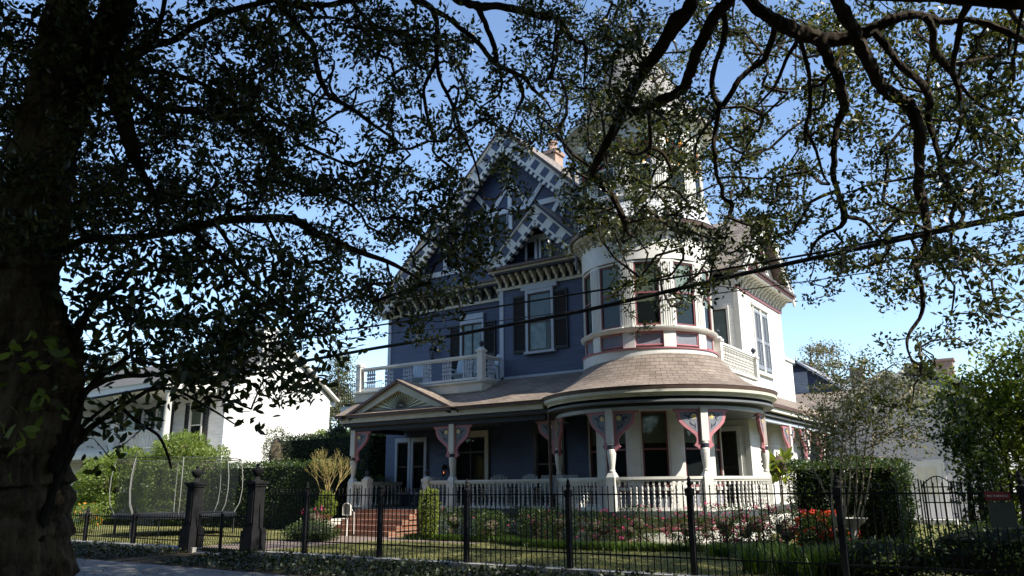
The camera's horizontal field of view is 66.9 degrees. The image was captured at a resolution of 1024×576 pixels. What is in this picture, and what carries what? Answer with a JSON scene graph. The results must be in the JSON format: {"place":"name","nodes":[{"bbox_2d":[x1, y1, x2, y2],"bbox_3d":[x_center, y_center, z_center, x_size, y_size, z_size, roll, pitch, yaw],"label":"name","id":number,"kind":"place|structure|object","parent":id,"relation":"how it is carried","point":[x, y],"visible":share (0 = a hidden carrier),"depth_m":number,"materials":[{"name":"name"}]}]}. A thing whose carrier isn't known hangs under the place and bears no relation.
{"place":"outdoors","nodes":[
{"label":"outdoors","id":0,"kind":"place"},
{"bbox_2d":[84,344,145,386],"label":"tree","id":1,"kind":"object","parent":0,"point":[115,361],"visible":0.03,"depth_m":74.97,"materials":[{"name":"green plant"}]},
{"bbox_2d":[75,558,290,575],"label":"pavement","id":2,"kind":"structure","parent":0,"point":[88,567],"depth_m":15.81,"materials":[{"name":"concrete"}]},
{"bbox_2d":[82,557,314,575],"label":"fallen leaves","id":3,"kind":"object","parent":2,"relation":"on","point":[156,572],"visible":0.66,"depth_m":15.67,"materials":[{"name":"brown plant"}]},
{"bbox_2d":[17,227,369,541],"bbox_3d":[-3.601,0.935,8.902,3.852,3.663,3.289,2,-15,-10],"label":"young tree","id":4,"kind":"object","parent":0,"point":[190,373],"visible":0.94,"depth_m":8.48,"materials":[{"name":"green plant"}]},
{"bbox_2d":[70,326,339,524],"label":"white house","id":5,"kind":"structure","parent":0,"point":[243,441],"depth_m":39.32,"materials":[{"name":"paint"}]},
{"bbox_2d":[118,406,141,446],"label":"window","id":6,"kind":"structure","parent":5,"relation":"in","point":[129,409],"depth_m":42.18,"materials":[{"name":"white paint"}]},
{"bbox_2d":[148,404,173,448],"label":"window","id":7,"kind":"structure","parent":5,"relation":"in","point":[159,412],"depth_m":40.62,"materials":[{"name":"glass"}]},
{"bbox_2d":[183,399,209,442],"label":"window","id":8,"kind":"structure","parent":5,"relation":"in","point":[196,422],"depth_m":38.83,"materials":[{"name":"glass"}]},
{"bbox_2d":[76,550,545,575],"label":"planting bed","id":9,"kind":"object","parent":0,"point":[150,559],"depth_m":17.40,"materials":[{"name":"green plant"}]},
{"bbox_2d":[178,466,207,552],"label":"gate pier","id":10,"kind":"structure","parent":9,"relation":"on","point":[188,533],"depth_m":20.53,"materials":[{"name":"metal"}]},
{"bbox_2d":[239,463,268,553],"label":"gate pier","id":11,"kind":"structure","parent":9,"relation":"on","point":[253,532],"depth_m":19.15,"materials":[{"name":"metal"}]},
{"bbox_2d":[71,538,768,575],"bbox_3d":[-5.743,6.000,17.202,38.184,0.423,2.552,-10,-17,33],"label":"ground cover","id":12,"kind":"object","parent":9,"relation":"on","point":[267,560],"visible":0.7,"depth_m":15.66,"materials":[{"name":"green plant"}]},
{"bbox_2d":[202,536,484,549],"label":"garden path","id":13,"kind":"structure","parent":0,"point":[313,543],"depth_m":21.70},
{"bbox_2d":[279,519,343,540],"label":"mounded bush","id":14,"kind":"object","parent":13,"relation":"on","point":[310,531],"visible":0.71,"depth_m":22.41,"materials":[{"name":"green plant"}]},
{"bbox_2d":[342,503,354,535],"bbox_3d":[-5.230,7.395,24.755,0.444,1.033,0.140,-10,-17,33],"label":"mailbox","id":15,"kind":"object","parent":13,"relation":"on","point":[347,510],"visible":0.78,"depth_m":24.78,"materials":[{"name":"white paint"}]},
{"bbox_2d":[418,487,440,539],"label":"topiary bush","id":16,"kind":"object","parent":13,"relation":"on","point":[428,513],"visible":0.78,"depth_m":22.50,"materials":[{"name":"green plant"}]},
{"bbox_2d":[356,472,394,506],"bbox_3d":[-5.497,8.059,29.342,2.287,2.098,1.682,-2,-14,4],"label":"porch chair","id":17,"kind":"object","parent":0,"point":[378,479],"visible":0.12,"depth_m":29.09,"materials":[{"name":"green"}]},
{"bbox_2d":[0,0,1023,459],"label":"sky","id":18,"kind":"structure","parent":0,"point":[851,319],"materials":[{"name":"blue"}]},
{"bbox_2d":[71,522,968,575],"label":"lawn","id":19,"kind":"structure","parent":0,"point":[725,568],"depth_m":17.89,"materials":[{"name":"plant"}]},
{"bbox_2d":[72,502,104,532],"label":"orange flower bush","id":20,"kind":"object","parent":19,"relation":"on","point":[85,511],"visible":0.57,"depth_m":28.28,"materials":[{"name":"green plant"}]},
{"bbox_2d":[71,444,148,523],"bbox_3d":[-18.701,9.165,36.151,6.130,3.722,2.623,-10,-17,33],"label":"feathery tree","id":21,"kind":"object","parent":19,"relation":"on","point":[96,490],"visible":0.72,"depth_m":35.43,"materials":[{"name":"green plant"}]},
{"bbox_2d":[109,457,242,537],"bbox_3d":[-11.743,7.324,27.192,4.191,2.578,4.191,-10,-17,33],"label":"trampoline","id":22,"kind":"object","parent":19,"relation":"on","point":[214,512],"visible":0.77,"depth_m":26.65,"materials":[{"name":"grey"}]},
{"bbox_2d":[124,429,232,525],"bbox_3d":[-14.727,8.338,34.035,6.931,4.202,3.074,-10,-17,33],"label":"feathery tree","id":23,"kind":"object","parent":19,"relation":"on","point":[156,479],"visible":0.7,"depth_m":33.34,"materials":[{"name":"green plant"}]},
{"bbox_2d":[175,457,365,529],"bbox_3d":[-9.887,8.259,31.025,9.781,2.773,1.817,-10,-17,33],"label":"hedge","id":24,"kind":"object","parent":19,"relation":"on","point":[287,477],"visible":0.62,"depth_m":30.00,"materials":[{"name":"green plant"}]},
{"bbox_2d":[259,423,292,466],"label":"grey leaved shrub","id":25,"kind":"object","parent":19,"relation":"on","point":[276,451],"visible":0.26,"depth_m":33.18,"materials":[{"name":"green plant"}]},
{"bbox_2d":[300,505,332,524],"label":"azalea bush","id":26,"kind":"object","parent":19,"relation":"on","point":[314,518],"visible":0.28,"depth_m":24.02,"materials":[{"name":"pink plant"}]},
{"bbox_2d":[315,488,337,519],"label":"topiary bush","id":27,"kind":"object","parent":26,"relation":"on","point":[329,504],"visible":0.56,"depth_m":24.41,"materials":[{"name":"green plant"}]},
{"bbox_2d":[264,431,385,479],"bbox_3d":[-7.906,8.286,33.743,6.918,4.050,2.437,-10,-17,33],"label":"hedge","id":28,"kind":"object","parent":19,"relation":"on","point":[372,452],"visible":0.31,"depth_m":32.68,"materials":[{"name":"green plant"}]},
{"bbox_2d":[324,424,349,437],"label":"clipped bush","id":29,"kind":"object","parent":28,"relation":"on","point":[339,428],"visible":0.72,"depth_m":33.52,"materials":[{"name":"green plant"}]},
{"bbox_2d":[304,448,352,493],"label":"twiggy shrub","id":30,"kind":"object","parent":19,"relation":"on","point":[325,467],"visible":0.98,"depth_m":25.57,"materials":[{"name":"brown plant"}]},
{"bbox_2d":[324,518,348,529],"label":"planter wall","id":31,"kind":"structure","parent":19,"relation":"on","point":[339,521],"depth_m":25.65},
{"bbox_2d":[321,348,359,429],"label":"tree","id":32,"kind":"object","parent":19,"relation":"on","point":[339,391],"visible":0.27,"depth_m":83.41,"materials":[{"name":"green plant"}]},
{"bbox_2d":[306,428,381,439],"bbox_3d":[-7.410,8.543,37.435,8.592,5.255,2.758,-10,-17,33],"label":"feathery tree","id":33,"kind":"object","parent":19,"relation":"on","point":[321,431],"depth_m":38.85,"materials":[{"name":"green plant"}]},
{"bbox_2d":[396,532,496,542],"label":"border plants","id":34,"kind":"object","parent":19,"relation":"on","point":[445,537],"visible":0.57,"depth_m":22.06,"materials":[{"name":"green plant"}]},
{"bbox_2d":[437,506,470,534],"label":"azalea bush","id":35,"kind":"object","parent":19,"relation":"on","point":[450,523],"visible":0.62,"depth_m":22.86,"materials":[{"name":"green plant"}]},
{"bbox_2d":[460,507,504,534],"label":"azalea bush","id":36,"kind":"object","parent":19,"relation":"on","point":[474,516],"visible":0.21,"depth_m":22.10,"materials":[{"name":"green plant"}]},
{"bbox_2d":[470,509,512,540],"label":"azalea bush","id":37,"kind":"object","parent":19,"relation":"on","point":[492,524],"visible":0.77,"depth_m":21.46,"materials":[{"name":"green plant"}]},
{"bbox_2d":[501,504,542,537],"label":"azalea bush","id":38,"kind":"object","parent":19,"relation":"on","point":[518,520],"visible":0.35,"depth_m":22.06,"materials":[{"name":"green plant"}]},
{"bbox_2d":[514,506,553,540],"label":"azalea bush","id":39,"kind":"object","parent":19,"relation":"on","point":[533,525],"visible":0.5,"depth_m":20.95,"materials":[{"name":"green plant"}]},
{"bbox_2d":[532,504,584,539],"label":"azalea bush","id":40,"kind":"object","parent":19,"relation":"on","point":[555,528],"visible":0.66,"depth_m":20.02,"materials":[{"name":"green plant"}]},
{"bbox_2d":[331,9,837,545],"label":"victorian house","id":41,"kind":"structure","parent":19,"relation":"on","point":[701,395],"depth_m":25.21,"materials":[{"name":"blue"}]},
{"bbox_2d":[394,438,410,493],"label":"window","id":42,"kind":"structure","parent":41,"relation":"in","point":[401,470],"depth_m":29.58,"materials":[{"name":"glass"}]},
{"bbox_2d":[407,365,429,382],"bbox_3d":[-3.400,3.180,28.348,0.730,0.992,0.804,-2,-14,5],"label":"balcony chair","id":43,"kind":"object","parent":41,"relation":"on","point":[418,379],"visible":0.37,"depth_m":28.58,"materials":[{"name":"blue paint"}]},
{"bbox_2d":[410,437,427,493],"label":"window","id":44,"kind":"structure","parent":41,"relation":"in","point":[419,445],"depth_m":29.15,"materials":[{"name":"glass"}]},
{"bbox_2d":[411,476,439,506],"bbox_3d":[-3.031,7.222,27.512,0.810,1.044,1.132,-4,-15,14],"label":"rocking chair","id":45,"kind":"object","parent":41,"relation":"on","point":[435,479],"visible":0.28,"depth_m":27.75,"materials":[{"name":"grey paint"}]},
{"bbox_2d":[429,344,436,359],"bbox_3d":[-3.021,2.459,29.679,0.337,0.598,0.276,9,-17,-32],"label":"wall lantern","id":46,"kind":"object","parent":41,"relation":"attached to","point":[432,350],"depth_m":29.64,"materials":[{"name":"black metal"}]},
{"bbox_2d":[449,359,473,382],"bbox_3d":[-1.811,2.942,27.482,0.730,0.992,0.804,-7,-16,22],"label":"balcony chair","id":47,"kind":"object","parent":41,"relation":"on","point":[458,374],"visible":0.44,"depth_m":27.66,"materials":[{"name":"blue paint"}]},
{"bbox_2d":[449,318,495,382],"bbox_3d":[-1.482,2.475,28.723,2.120,2.626,0.093,-10,-17,33],"label":"balcony door","id":48,"kind":"structure","parent":41,"relation":"in","point":[468,344],"depth_m":28.89,"materials":[{"name":"grey paint"}]},
{"bbox_2d":[455,430,489,505],"bbox_3d":[-1.484,6.444,27.733,1.620,2.604,0.093,-10,-17,33],"label":"front door","id":49,"kind":"structure","parent":41,"relation":"in","point":[473,462],"depth_m":27.74,"materials":[{"name":"beige paint"}]},
{"bbox_2d":[474,354,499,378],"bbox_3d":[-0.825,2.762,26.819,0.804,0.992,0.730,5,-15,-21],"label":"balcony chair","id":50,"kind":"object","parent":41,"relation":"on","point":[496,368],"visible":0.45,"depth_m":26.79,"materials":[{"name":"blue paint"}]},
{"bbox_2d":[479,474,507,505],"bbox_3d":[-0.571,6.502,24.906,0.730,0.992,0.804,-7,-16,22],"label":"porch chair","id":51,"kind":"object","parent":41,"relation":"on","point":[496,477],"visible":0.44,"depth_m":25.13,"materials":[{"name":"grey paint"}]},
{"bbox_2d":[492,213,507,252],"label":"window","id":52,"kind":"structure","parent":41,"relation":"in","point":[504,216],"depth_m":29.12,"materials":[{"name":"blue paint"}]},
{"bbox_2d":[512,208,525,228],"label":"window","id":53,"kind":"structure","parent":41,"relation":"in","point":[513,216],"depth_m":28.82,"materials":[{"name":"blue paint"}]},
{"bbox_2d":[507,474,537,505],"bbox_3d":[0.341,6.353,24.363,0.730,0.992,0.804,-12,-19,38],"label":"porch chair","id":54,"kind":"object","parent":41,"relation":"on","point":[528,476],"visible":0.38,"depth_m":24.39,"materials":[{"name":"grey paint"}]},
{"bbox_2d":[525,239,537,260],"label":"window","id":55,"kind":"structure","parent":41,"relation":"in","point":[531,246],"depth_m":26.78,"materials":[{"name":"paint"}]},
{"bbox_2d":[513,286,568,354],"bbox_3d":[0.914,1.085,25.978,2.160,2.206,0.139,-10,-17,33],"label":"window","id":56,"kind":"structure","parent":41,"relation":"in","point":[542,336],"depth_m":25.99,"materials":[{"name":"glass"}]},
{"bbox_2d":[538,236,551,258],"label":"window","id":57,"kind":"structure","parent":41,"relation":"in","point":[541,243],"depth_m":26.50,"materials":[{"name":"paint"}]},
{"bbox_2d":[533,427,565,498],"bbox_3d":[1.181,5.571,24.668,1.250,2.220,0.139,-10,-17,33],"label":"window","id":58,"kind":"structure","parent":41,"relation":"in","point":[540,443],"depth_m":24.88,"materials":[{"name":"black glass"}]},
{"bbox_2d":[526,475,577,505],"bbox_3d":[1.272,6.224,23.801,1.460,0.945,0.804,-10,-17,33],"label":"porch bench","id":59,"kind":"object","parent":41,"relation":"on","point":[553,477],"visible":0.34,"depth_m":24.10,"materials":[{"name":"grey paint"}]},
{"bbox_2d":[579,151,587,203],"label":"window","id":60,"kind":"structure","parent":41,"relation":"in","point":[586,190],"depth_m":24.98,"materials":[{"name":"white paint"}]},
{"bbox_2d":[583,270,592,335],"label":"window","id":61,"kind":"structure","parent":41,"relation":"in","point":[587,278],"depth_m":23.93,"materials":[{"name":"white paint"}]},
{"bbox_2d":[588,416,597,490],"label":"window","id":62,"kind":"structure","parent":41,"relation":"in","point":[593,463],"depth_m":22.85,"materials":[{"name":"white paint"}]},
{"bbox_2d":[593,145,617,201],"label":"window","id":63,"kind":"structure","parent":41,"relation":"in","point":[612,170],"depth_m":23.76,"materials":[{"name":"glass"}]},
{"bbox_2d":[597,262,623,331],"bbox_3d":[2.881,0.298,22.796,0.901,2.030,0.139,-14,-20,42],"label":"window","id":64,"kind":"structure","parent":41,"relation":"in","point":[610,317],"depth_m":22.88,"materials":[{"name":"glass"}]},
{"bbox_2d":[604,431,629,490],"bbox_3d":[2.923,4.557,21.701,0.891,2.175,0.139,-14,-20,42],"label":"window","id":65,"kind":"structure","parent":41,"relation":"in","point":[621,464],"depth_m":21.59,"materials":[{"name":"glass"}]},
{"bbox_2d":[625,133,656,193],"bbox_3d":[3.847,-3.755,23.315,0.921,1.920,0.139,-3,-15,9],"label":"window","id":66,"kind":"structure","parent":41,"relation":"in","point":[627,135],"depth_m":23.31,"materials":[{"name":"white paint"}]},
{"bbox_2d":[631,259,664,326],"bbox_3d":[3.886,0.163,22.309,0.901,2.030,0.139,-3,-15,9],"label":"window","id":67,"kind":"structure","parent":41,"relation":"in","point":[646,311],"depth_m":22.29,"materials":[{"name":"glass"}]},
{"bbox_2d":[639,409,674,490],"bbox_3d":[3.928,4.422,21.215,0.891,2.175,0.139,-3,-15,9],"label":"window","id":68,"kind":"structure","parent":41,"relation":"in","point":[654,424],"depth_m":21.28,"materials":[{"name":"glass"}]},
{"bbox_2d":[664,134,688,194],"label":"window","id":69,"kind":"structure","parent":41,"relation":"in","point":[682,180],"depth_m":23.48,"materials":[{"name":"white paint"}]},
{"bbox_2d":[671,259,700,327],"bbox_3d":[4.999,0.191,22.461,0.901,2.030,0.139,6,-16,-24],"label":"window","id":70,"kind":"structure","parent":41,"relation":"in","point":[689,318],"depth_m":22.48,"materials":[{"name":"white paint"}]},
{"bbox_2d":[682,426,702,489],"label":"window","id":71,"kind":"structure","parent":41,"relation":"in","point":[693,465],"depth_m":21.34,"materials":[{"name":"glass"}]},
{"bbox_2d":[692,142,702,199],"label":"window","id":72,"kind":"structure","parent":41,"relation":"in","point":[699,183],"depth_m":24.39,"materials":[{"name":"white paint"}]},
{"bbox_2d":[701,266,712,330],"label":"window","id":73,"kind":"structure","parent":41,"relation":"in","point":[708,314],"depth_m":23.35,"materials":[{"name":"glass"}]},
{"bbox_2d":[713,428,726,489],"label":"window","id":74,"kind":"structure","parent":41,"relation":"in","point":[717,435],"depth_m":22.27,"materials":[{"name":"glass"}]},
{"bbox_2d":[712,305,731,362],"bbox_3d":[7.205,1.892,26.861,0.780,2.562,0.093,-10,-17,33],"label":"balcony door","id":75,"kind":"structure","parent":41,"relation":"in","point":[721,321],"depth_m":26.96,"materials":[{"name":"white paint"}]},
{"bbox_2d":[721,426,744,503],"bbox_3d":[7.245,5.901,25.831,0.880,2.524,0.093,-10,-17,33],"label":"side door","id":76,"kind":"structure","parent":41,"relation":"in","point":[730,435],"depth_m":25.85,"materials":[{"name":"white paint"}]},
{"bbox_2d":[572,508,623,542],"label":"azalea bush","id":77,"kind":"object","parent":19,"relation":"on","point":[600,528],"visible":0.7,"depth_m":19.25,"materials":[{"name":"green plant"}]},
{"bbox_2d":[489,531,783,551],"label":"border plants","id":78,"kind":"object","parent":19,"relation":"on","point":[631,546],"visible":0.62,"depth_m":18.29,"materials":[{"name":"green plant"}]},
{"bbox_2d":[607,503,666,543],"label":"azalea bush","id":79,"kind":"object","parent":19,"relation":"on","point":[636,527],"visible":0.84,"depth_m":18.76,"materials":[{"name":"green plant"}]},
{"bbox_2d":[660,507,711,543],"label":"azalea bush","id":80,"kind":"object","parent":19,"relation":"on","point":[681,526],"visible":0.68,"depth_m":18.54,"materials":[{"name":"green plant"}]},
{"bbox_2d":[695,501,753,543],"bbox_3d":[5.002,5.592,18.251,1.487,1.138,1.334,-10,-17,33],"label":"azalea bush","id":81,"kind":"object","parent":19,"relation":"on","point":[722,526],"visible":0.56,"depth_m":18.17,"materials":[{"name":"green plant"}]},
{"bbox_2d":[722,501,790,543],"bbox_3d":[5.573,5.392,17.570,1.441,1.183,1.303,0,-14,-1],"label":"azalea bush","id":82,"kind":"object","parent":19,"relation":"on","point":[751,529],"visible":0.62,"depth_m":17.55,"materials":[{"name":"green plant"}]},
{"bbox_2d":[700,542,828,560],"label":"border plants","id":83,"kind":"object","parent":19,"relation":"on","point":[723,547],"visible":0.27,"depth_m":16.36,"materials":[{"name":"green plant"}]},
{"bbox_2d":[760,446,792,506],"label":"leaf plant","id":84,"kind":"object","parent":19,"relation":"on","point":[777,468],"visible":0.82,"depth_m":23.24,"materials":[{"name":"green plant"}]},
{"bbox_2d":[751,503,816,547],"bbox_3d":[5.941,5.250,16.886,1.266,1.104,1.269,1,-14,-4],"label":"azalea bush","id":85,"kind":"object","parent":19,"relation":"on","point":[781,528],"visible":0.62,"depth_m":16.80,"materials":[{"name":"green plant"}]},
{"bbox_2d":[728,540,859,575],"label":"border plants","id":86,"kind":"object","parent":19,"relation":"on","point":[793,569],"visible":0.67,"depth_m":12.83,"materials":[{"name":"green plant"}]},
{"bbox_2d":[796,337,849,377],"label":"cypress","id":87,"kind":"object","parent":19,"relation":"on","point":[811,351],"visible":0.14,"depth_m":70.44,"materials":[{"name":"green plant"}]},
{"bbox_2d":[790,508,860,546],"bbox_3d":[6.549,5.131,16.228,1.452,1.002,0.997,-10,-17,33],"label":"red flower bush","id":88,"kind":"object","parent":19,"relation":"on","point":[821,530],"visible":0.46,"depth_m":16.20,"materials":[{"name":"green plant"}]},
{"bbox_2d":[792,355,865,460],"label":"blue outbuilding","id":89,"kind":"structure","parent":19,"relation":"on","point":[803,375],"depth_m":36.36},
{"bbox_2d":[836,517,867,539],"bbox_3d":[6.854,5.023,15.519,0.600,0.800,0.600,-10,-17,33],"label":"bird bath","id":90,"kind":"object","parent":19,"relation":"on","point":[852,519],"visible":0.41,"depth_m":15.45,"materials":[{"name":"stone"}]},
{"bbox_2d":[783,453,925,548],"bbox_3d":[7.614,4.842,17.337,2.682,2.215,1.860,-10,-17,33],"label":"hedge","id":91,"kind":"object","parent":19,"relation":"on","point":[882,475],"visible":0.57,"depth_m":16.75,"materials":[{"name":"green plant"}]},
{"bbox_2d":[786,339,944,543],"bbox_3d":[7.059,3.176,15.342,3.119,4.302,1.940,-10,-17,33],"label":"crape myrtle","id":92,"kind":"object","parent":19,"relation":"on","point":[824,421],"visible":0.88,"depth_m":15.47,"materials":[{"name":"green plant"}]},
{"bbox_2d":[823,518,1023,575],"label":"hedge mass","id":93,"kind":"object","parent":19,"relation":"on","point":[985,549],"visible":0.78,"depth_m":11.58,"materials":[{"name":"green plant"}]},
{"bbox_2d":[917,476,963,548],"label":"side gate","id":94,"kind":"structure","parent":19,"relation":"on","point":[938,487],"depth_m":15.45,"materials":[{"name":"black metal"}]},
{"bbox_2d":[917,322,1023,523],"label":"leafy shrub","id":95,"kind":"object","parent":19,"relation":"on","point":[998,410],"visible":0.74,"depth_m":13.64,"materials":[{"name":"green plant"}]},
{"bbox_2d":[920,388,1022,526],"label":"dark tree","id":96,"kind":"object","parent":19,"relation":"on","point":[965,435],"visible":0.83,"depth_m":13.16,"materials":[{"name":"green plant"}]},
{"bbox_2d":[84,210,1023,369],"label":"utility cable","id":97,"kind":"object","parent":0,"point":[829,250],"visible":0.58,"depth_m":11.79,"materials":[{"name":"rubber"}]},
{"bbox_2d":[85,213,1023,400],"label":"utility cable","id":98,"kind":"object","parent":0,"point":[799,261],"visible":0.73,"depth_m":12.44,"materials":[{"name":"rubber"}]},
{"bbox_2d":[826,369,1019,524],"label":"garage","id":99,"kind":"structure","parent":0,"point":[926,468],"depth_m":29.71,"materials":[{"name":"grey"}]},
{"bbox_2d":[907,459,951,518],"bbox_3d":[15.810,7.612,29.359,1.260,2.160,0.084,-10,-17,33],"label":"door","id":100,"kind":"structure","parent":99,"relation":"in","point":[924,469],"depth_m":29.32,"materials":[{"name":"white paint"}]},
{"bbox_2d":[897,357,984,396],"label":"grey house","id":101,"kind":"structure","parent":0,"point":[948,363],"depth_m":40.91,"materials":[{"name":"paint"}]},
{"label":"ground","id":102,"kind":"structure","parent":0,"visible":0},
{"bbox_2d":[0,0,588,575],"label":"oak tree","id":103,"kind":"object","parent":102,"relation":"on","point":[78,62],"visible":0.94,"depth_m":8.64,"materials":[{"name":"green plant"}]},
{"bbox_2d":[71,540,710,575],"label":"curb wall","id":104,"kind":"structure","parent":102,"relation":"on","point":[455,563],"depth_m":15.54,"materials":[{"name":"concrete"}]},
{"bbox_2d":[70,506,184,545],"bbox_3d":[-11.993,6.963,22.887,7.711,1.030,0.122,-10,-17,33],"label":"iron fence","id":105,"kind":"object","parent":104,"relation":"on","point":[135,516],"visible":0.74,"depth_m":22.20,"materials":[{"name":"metal"}]},
{"bbox_2d":[196,511,245,551],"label":"garden gate","id":106,"kind":"structure","parent":104,"relation":"on","point":[221,531],"depth_m":19.91,"materials":[{"name":"black metal"}]},
{"bbox_2d":[265,470,1023,575],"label":"iron fence","id":107,"kind":"object","parent":104,"relation":"on","point":[689,493],"visible":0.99,"depth_m":13.69,"materials":[{"name":"metal"}]},
{"bbox_2d":[984,492,1011,500],"bbox_3d":[6.697,2.869,10.685,0.310,0.120,0.010,-10,-17,33],"label":"fence sign","id":108,"kind":"object","parent":107,"relation":"attached to","point":[997,496],"visible":1,"depth_m":10.68,"materials":[{"name":"metal"}]},
{"bbox_2d":[987,502,1018,527],"bbox_3d":[6.722,3.106,10.613,0.320,0.335,0.005,-10,-17,33],"label":"notice board","id":109,"kind":"object","parent":107,"relation":"attached to","point":[1002,514],"visible":1,"depth_m":10.61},
{"bbox_2d":[478,0,1023,421],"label":"oak tree","id":110,"kind":"object","parent":102,"relation":"on","point":[853,35],"visible":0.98,"depth_m":9.89,"materials":[{"name":"green plant"}]},
{"bbox_2d":[130,250,1017,363],"bbox_3d":[0.772,-0.324,14.026,94.058,1.825,0.016,-10,-17,33],"label":"utility cable","id":111,"kind":"object","parent":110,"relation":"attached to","point":[673,298],"visible":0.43,"depth_m":12.47,"materials":[{"name":"rubber"}]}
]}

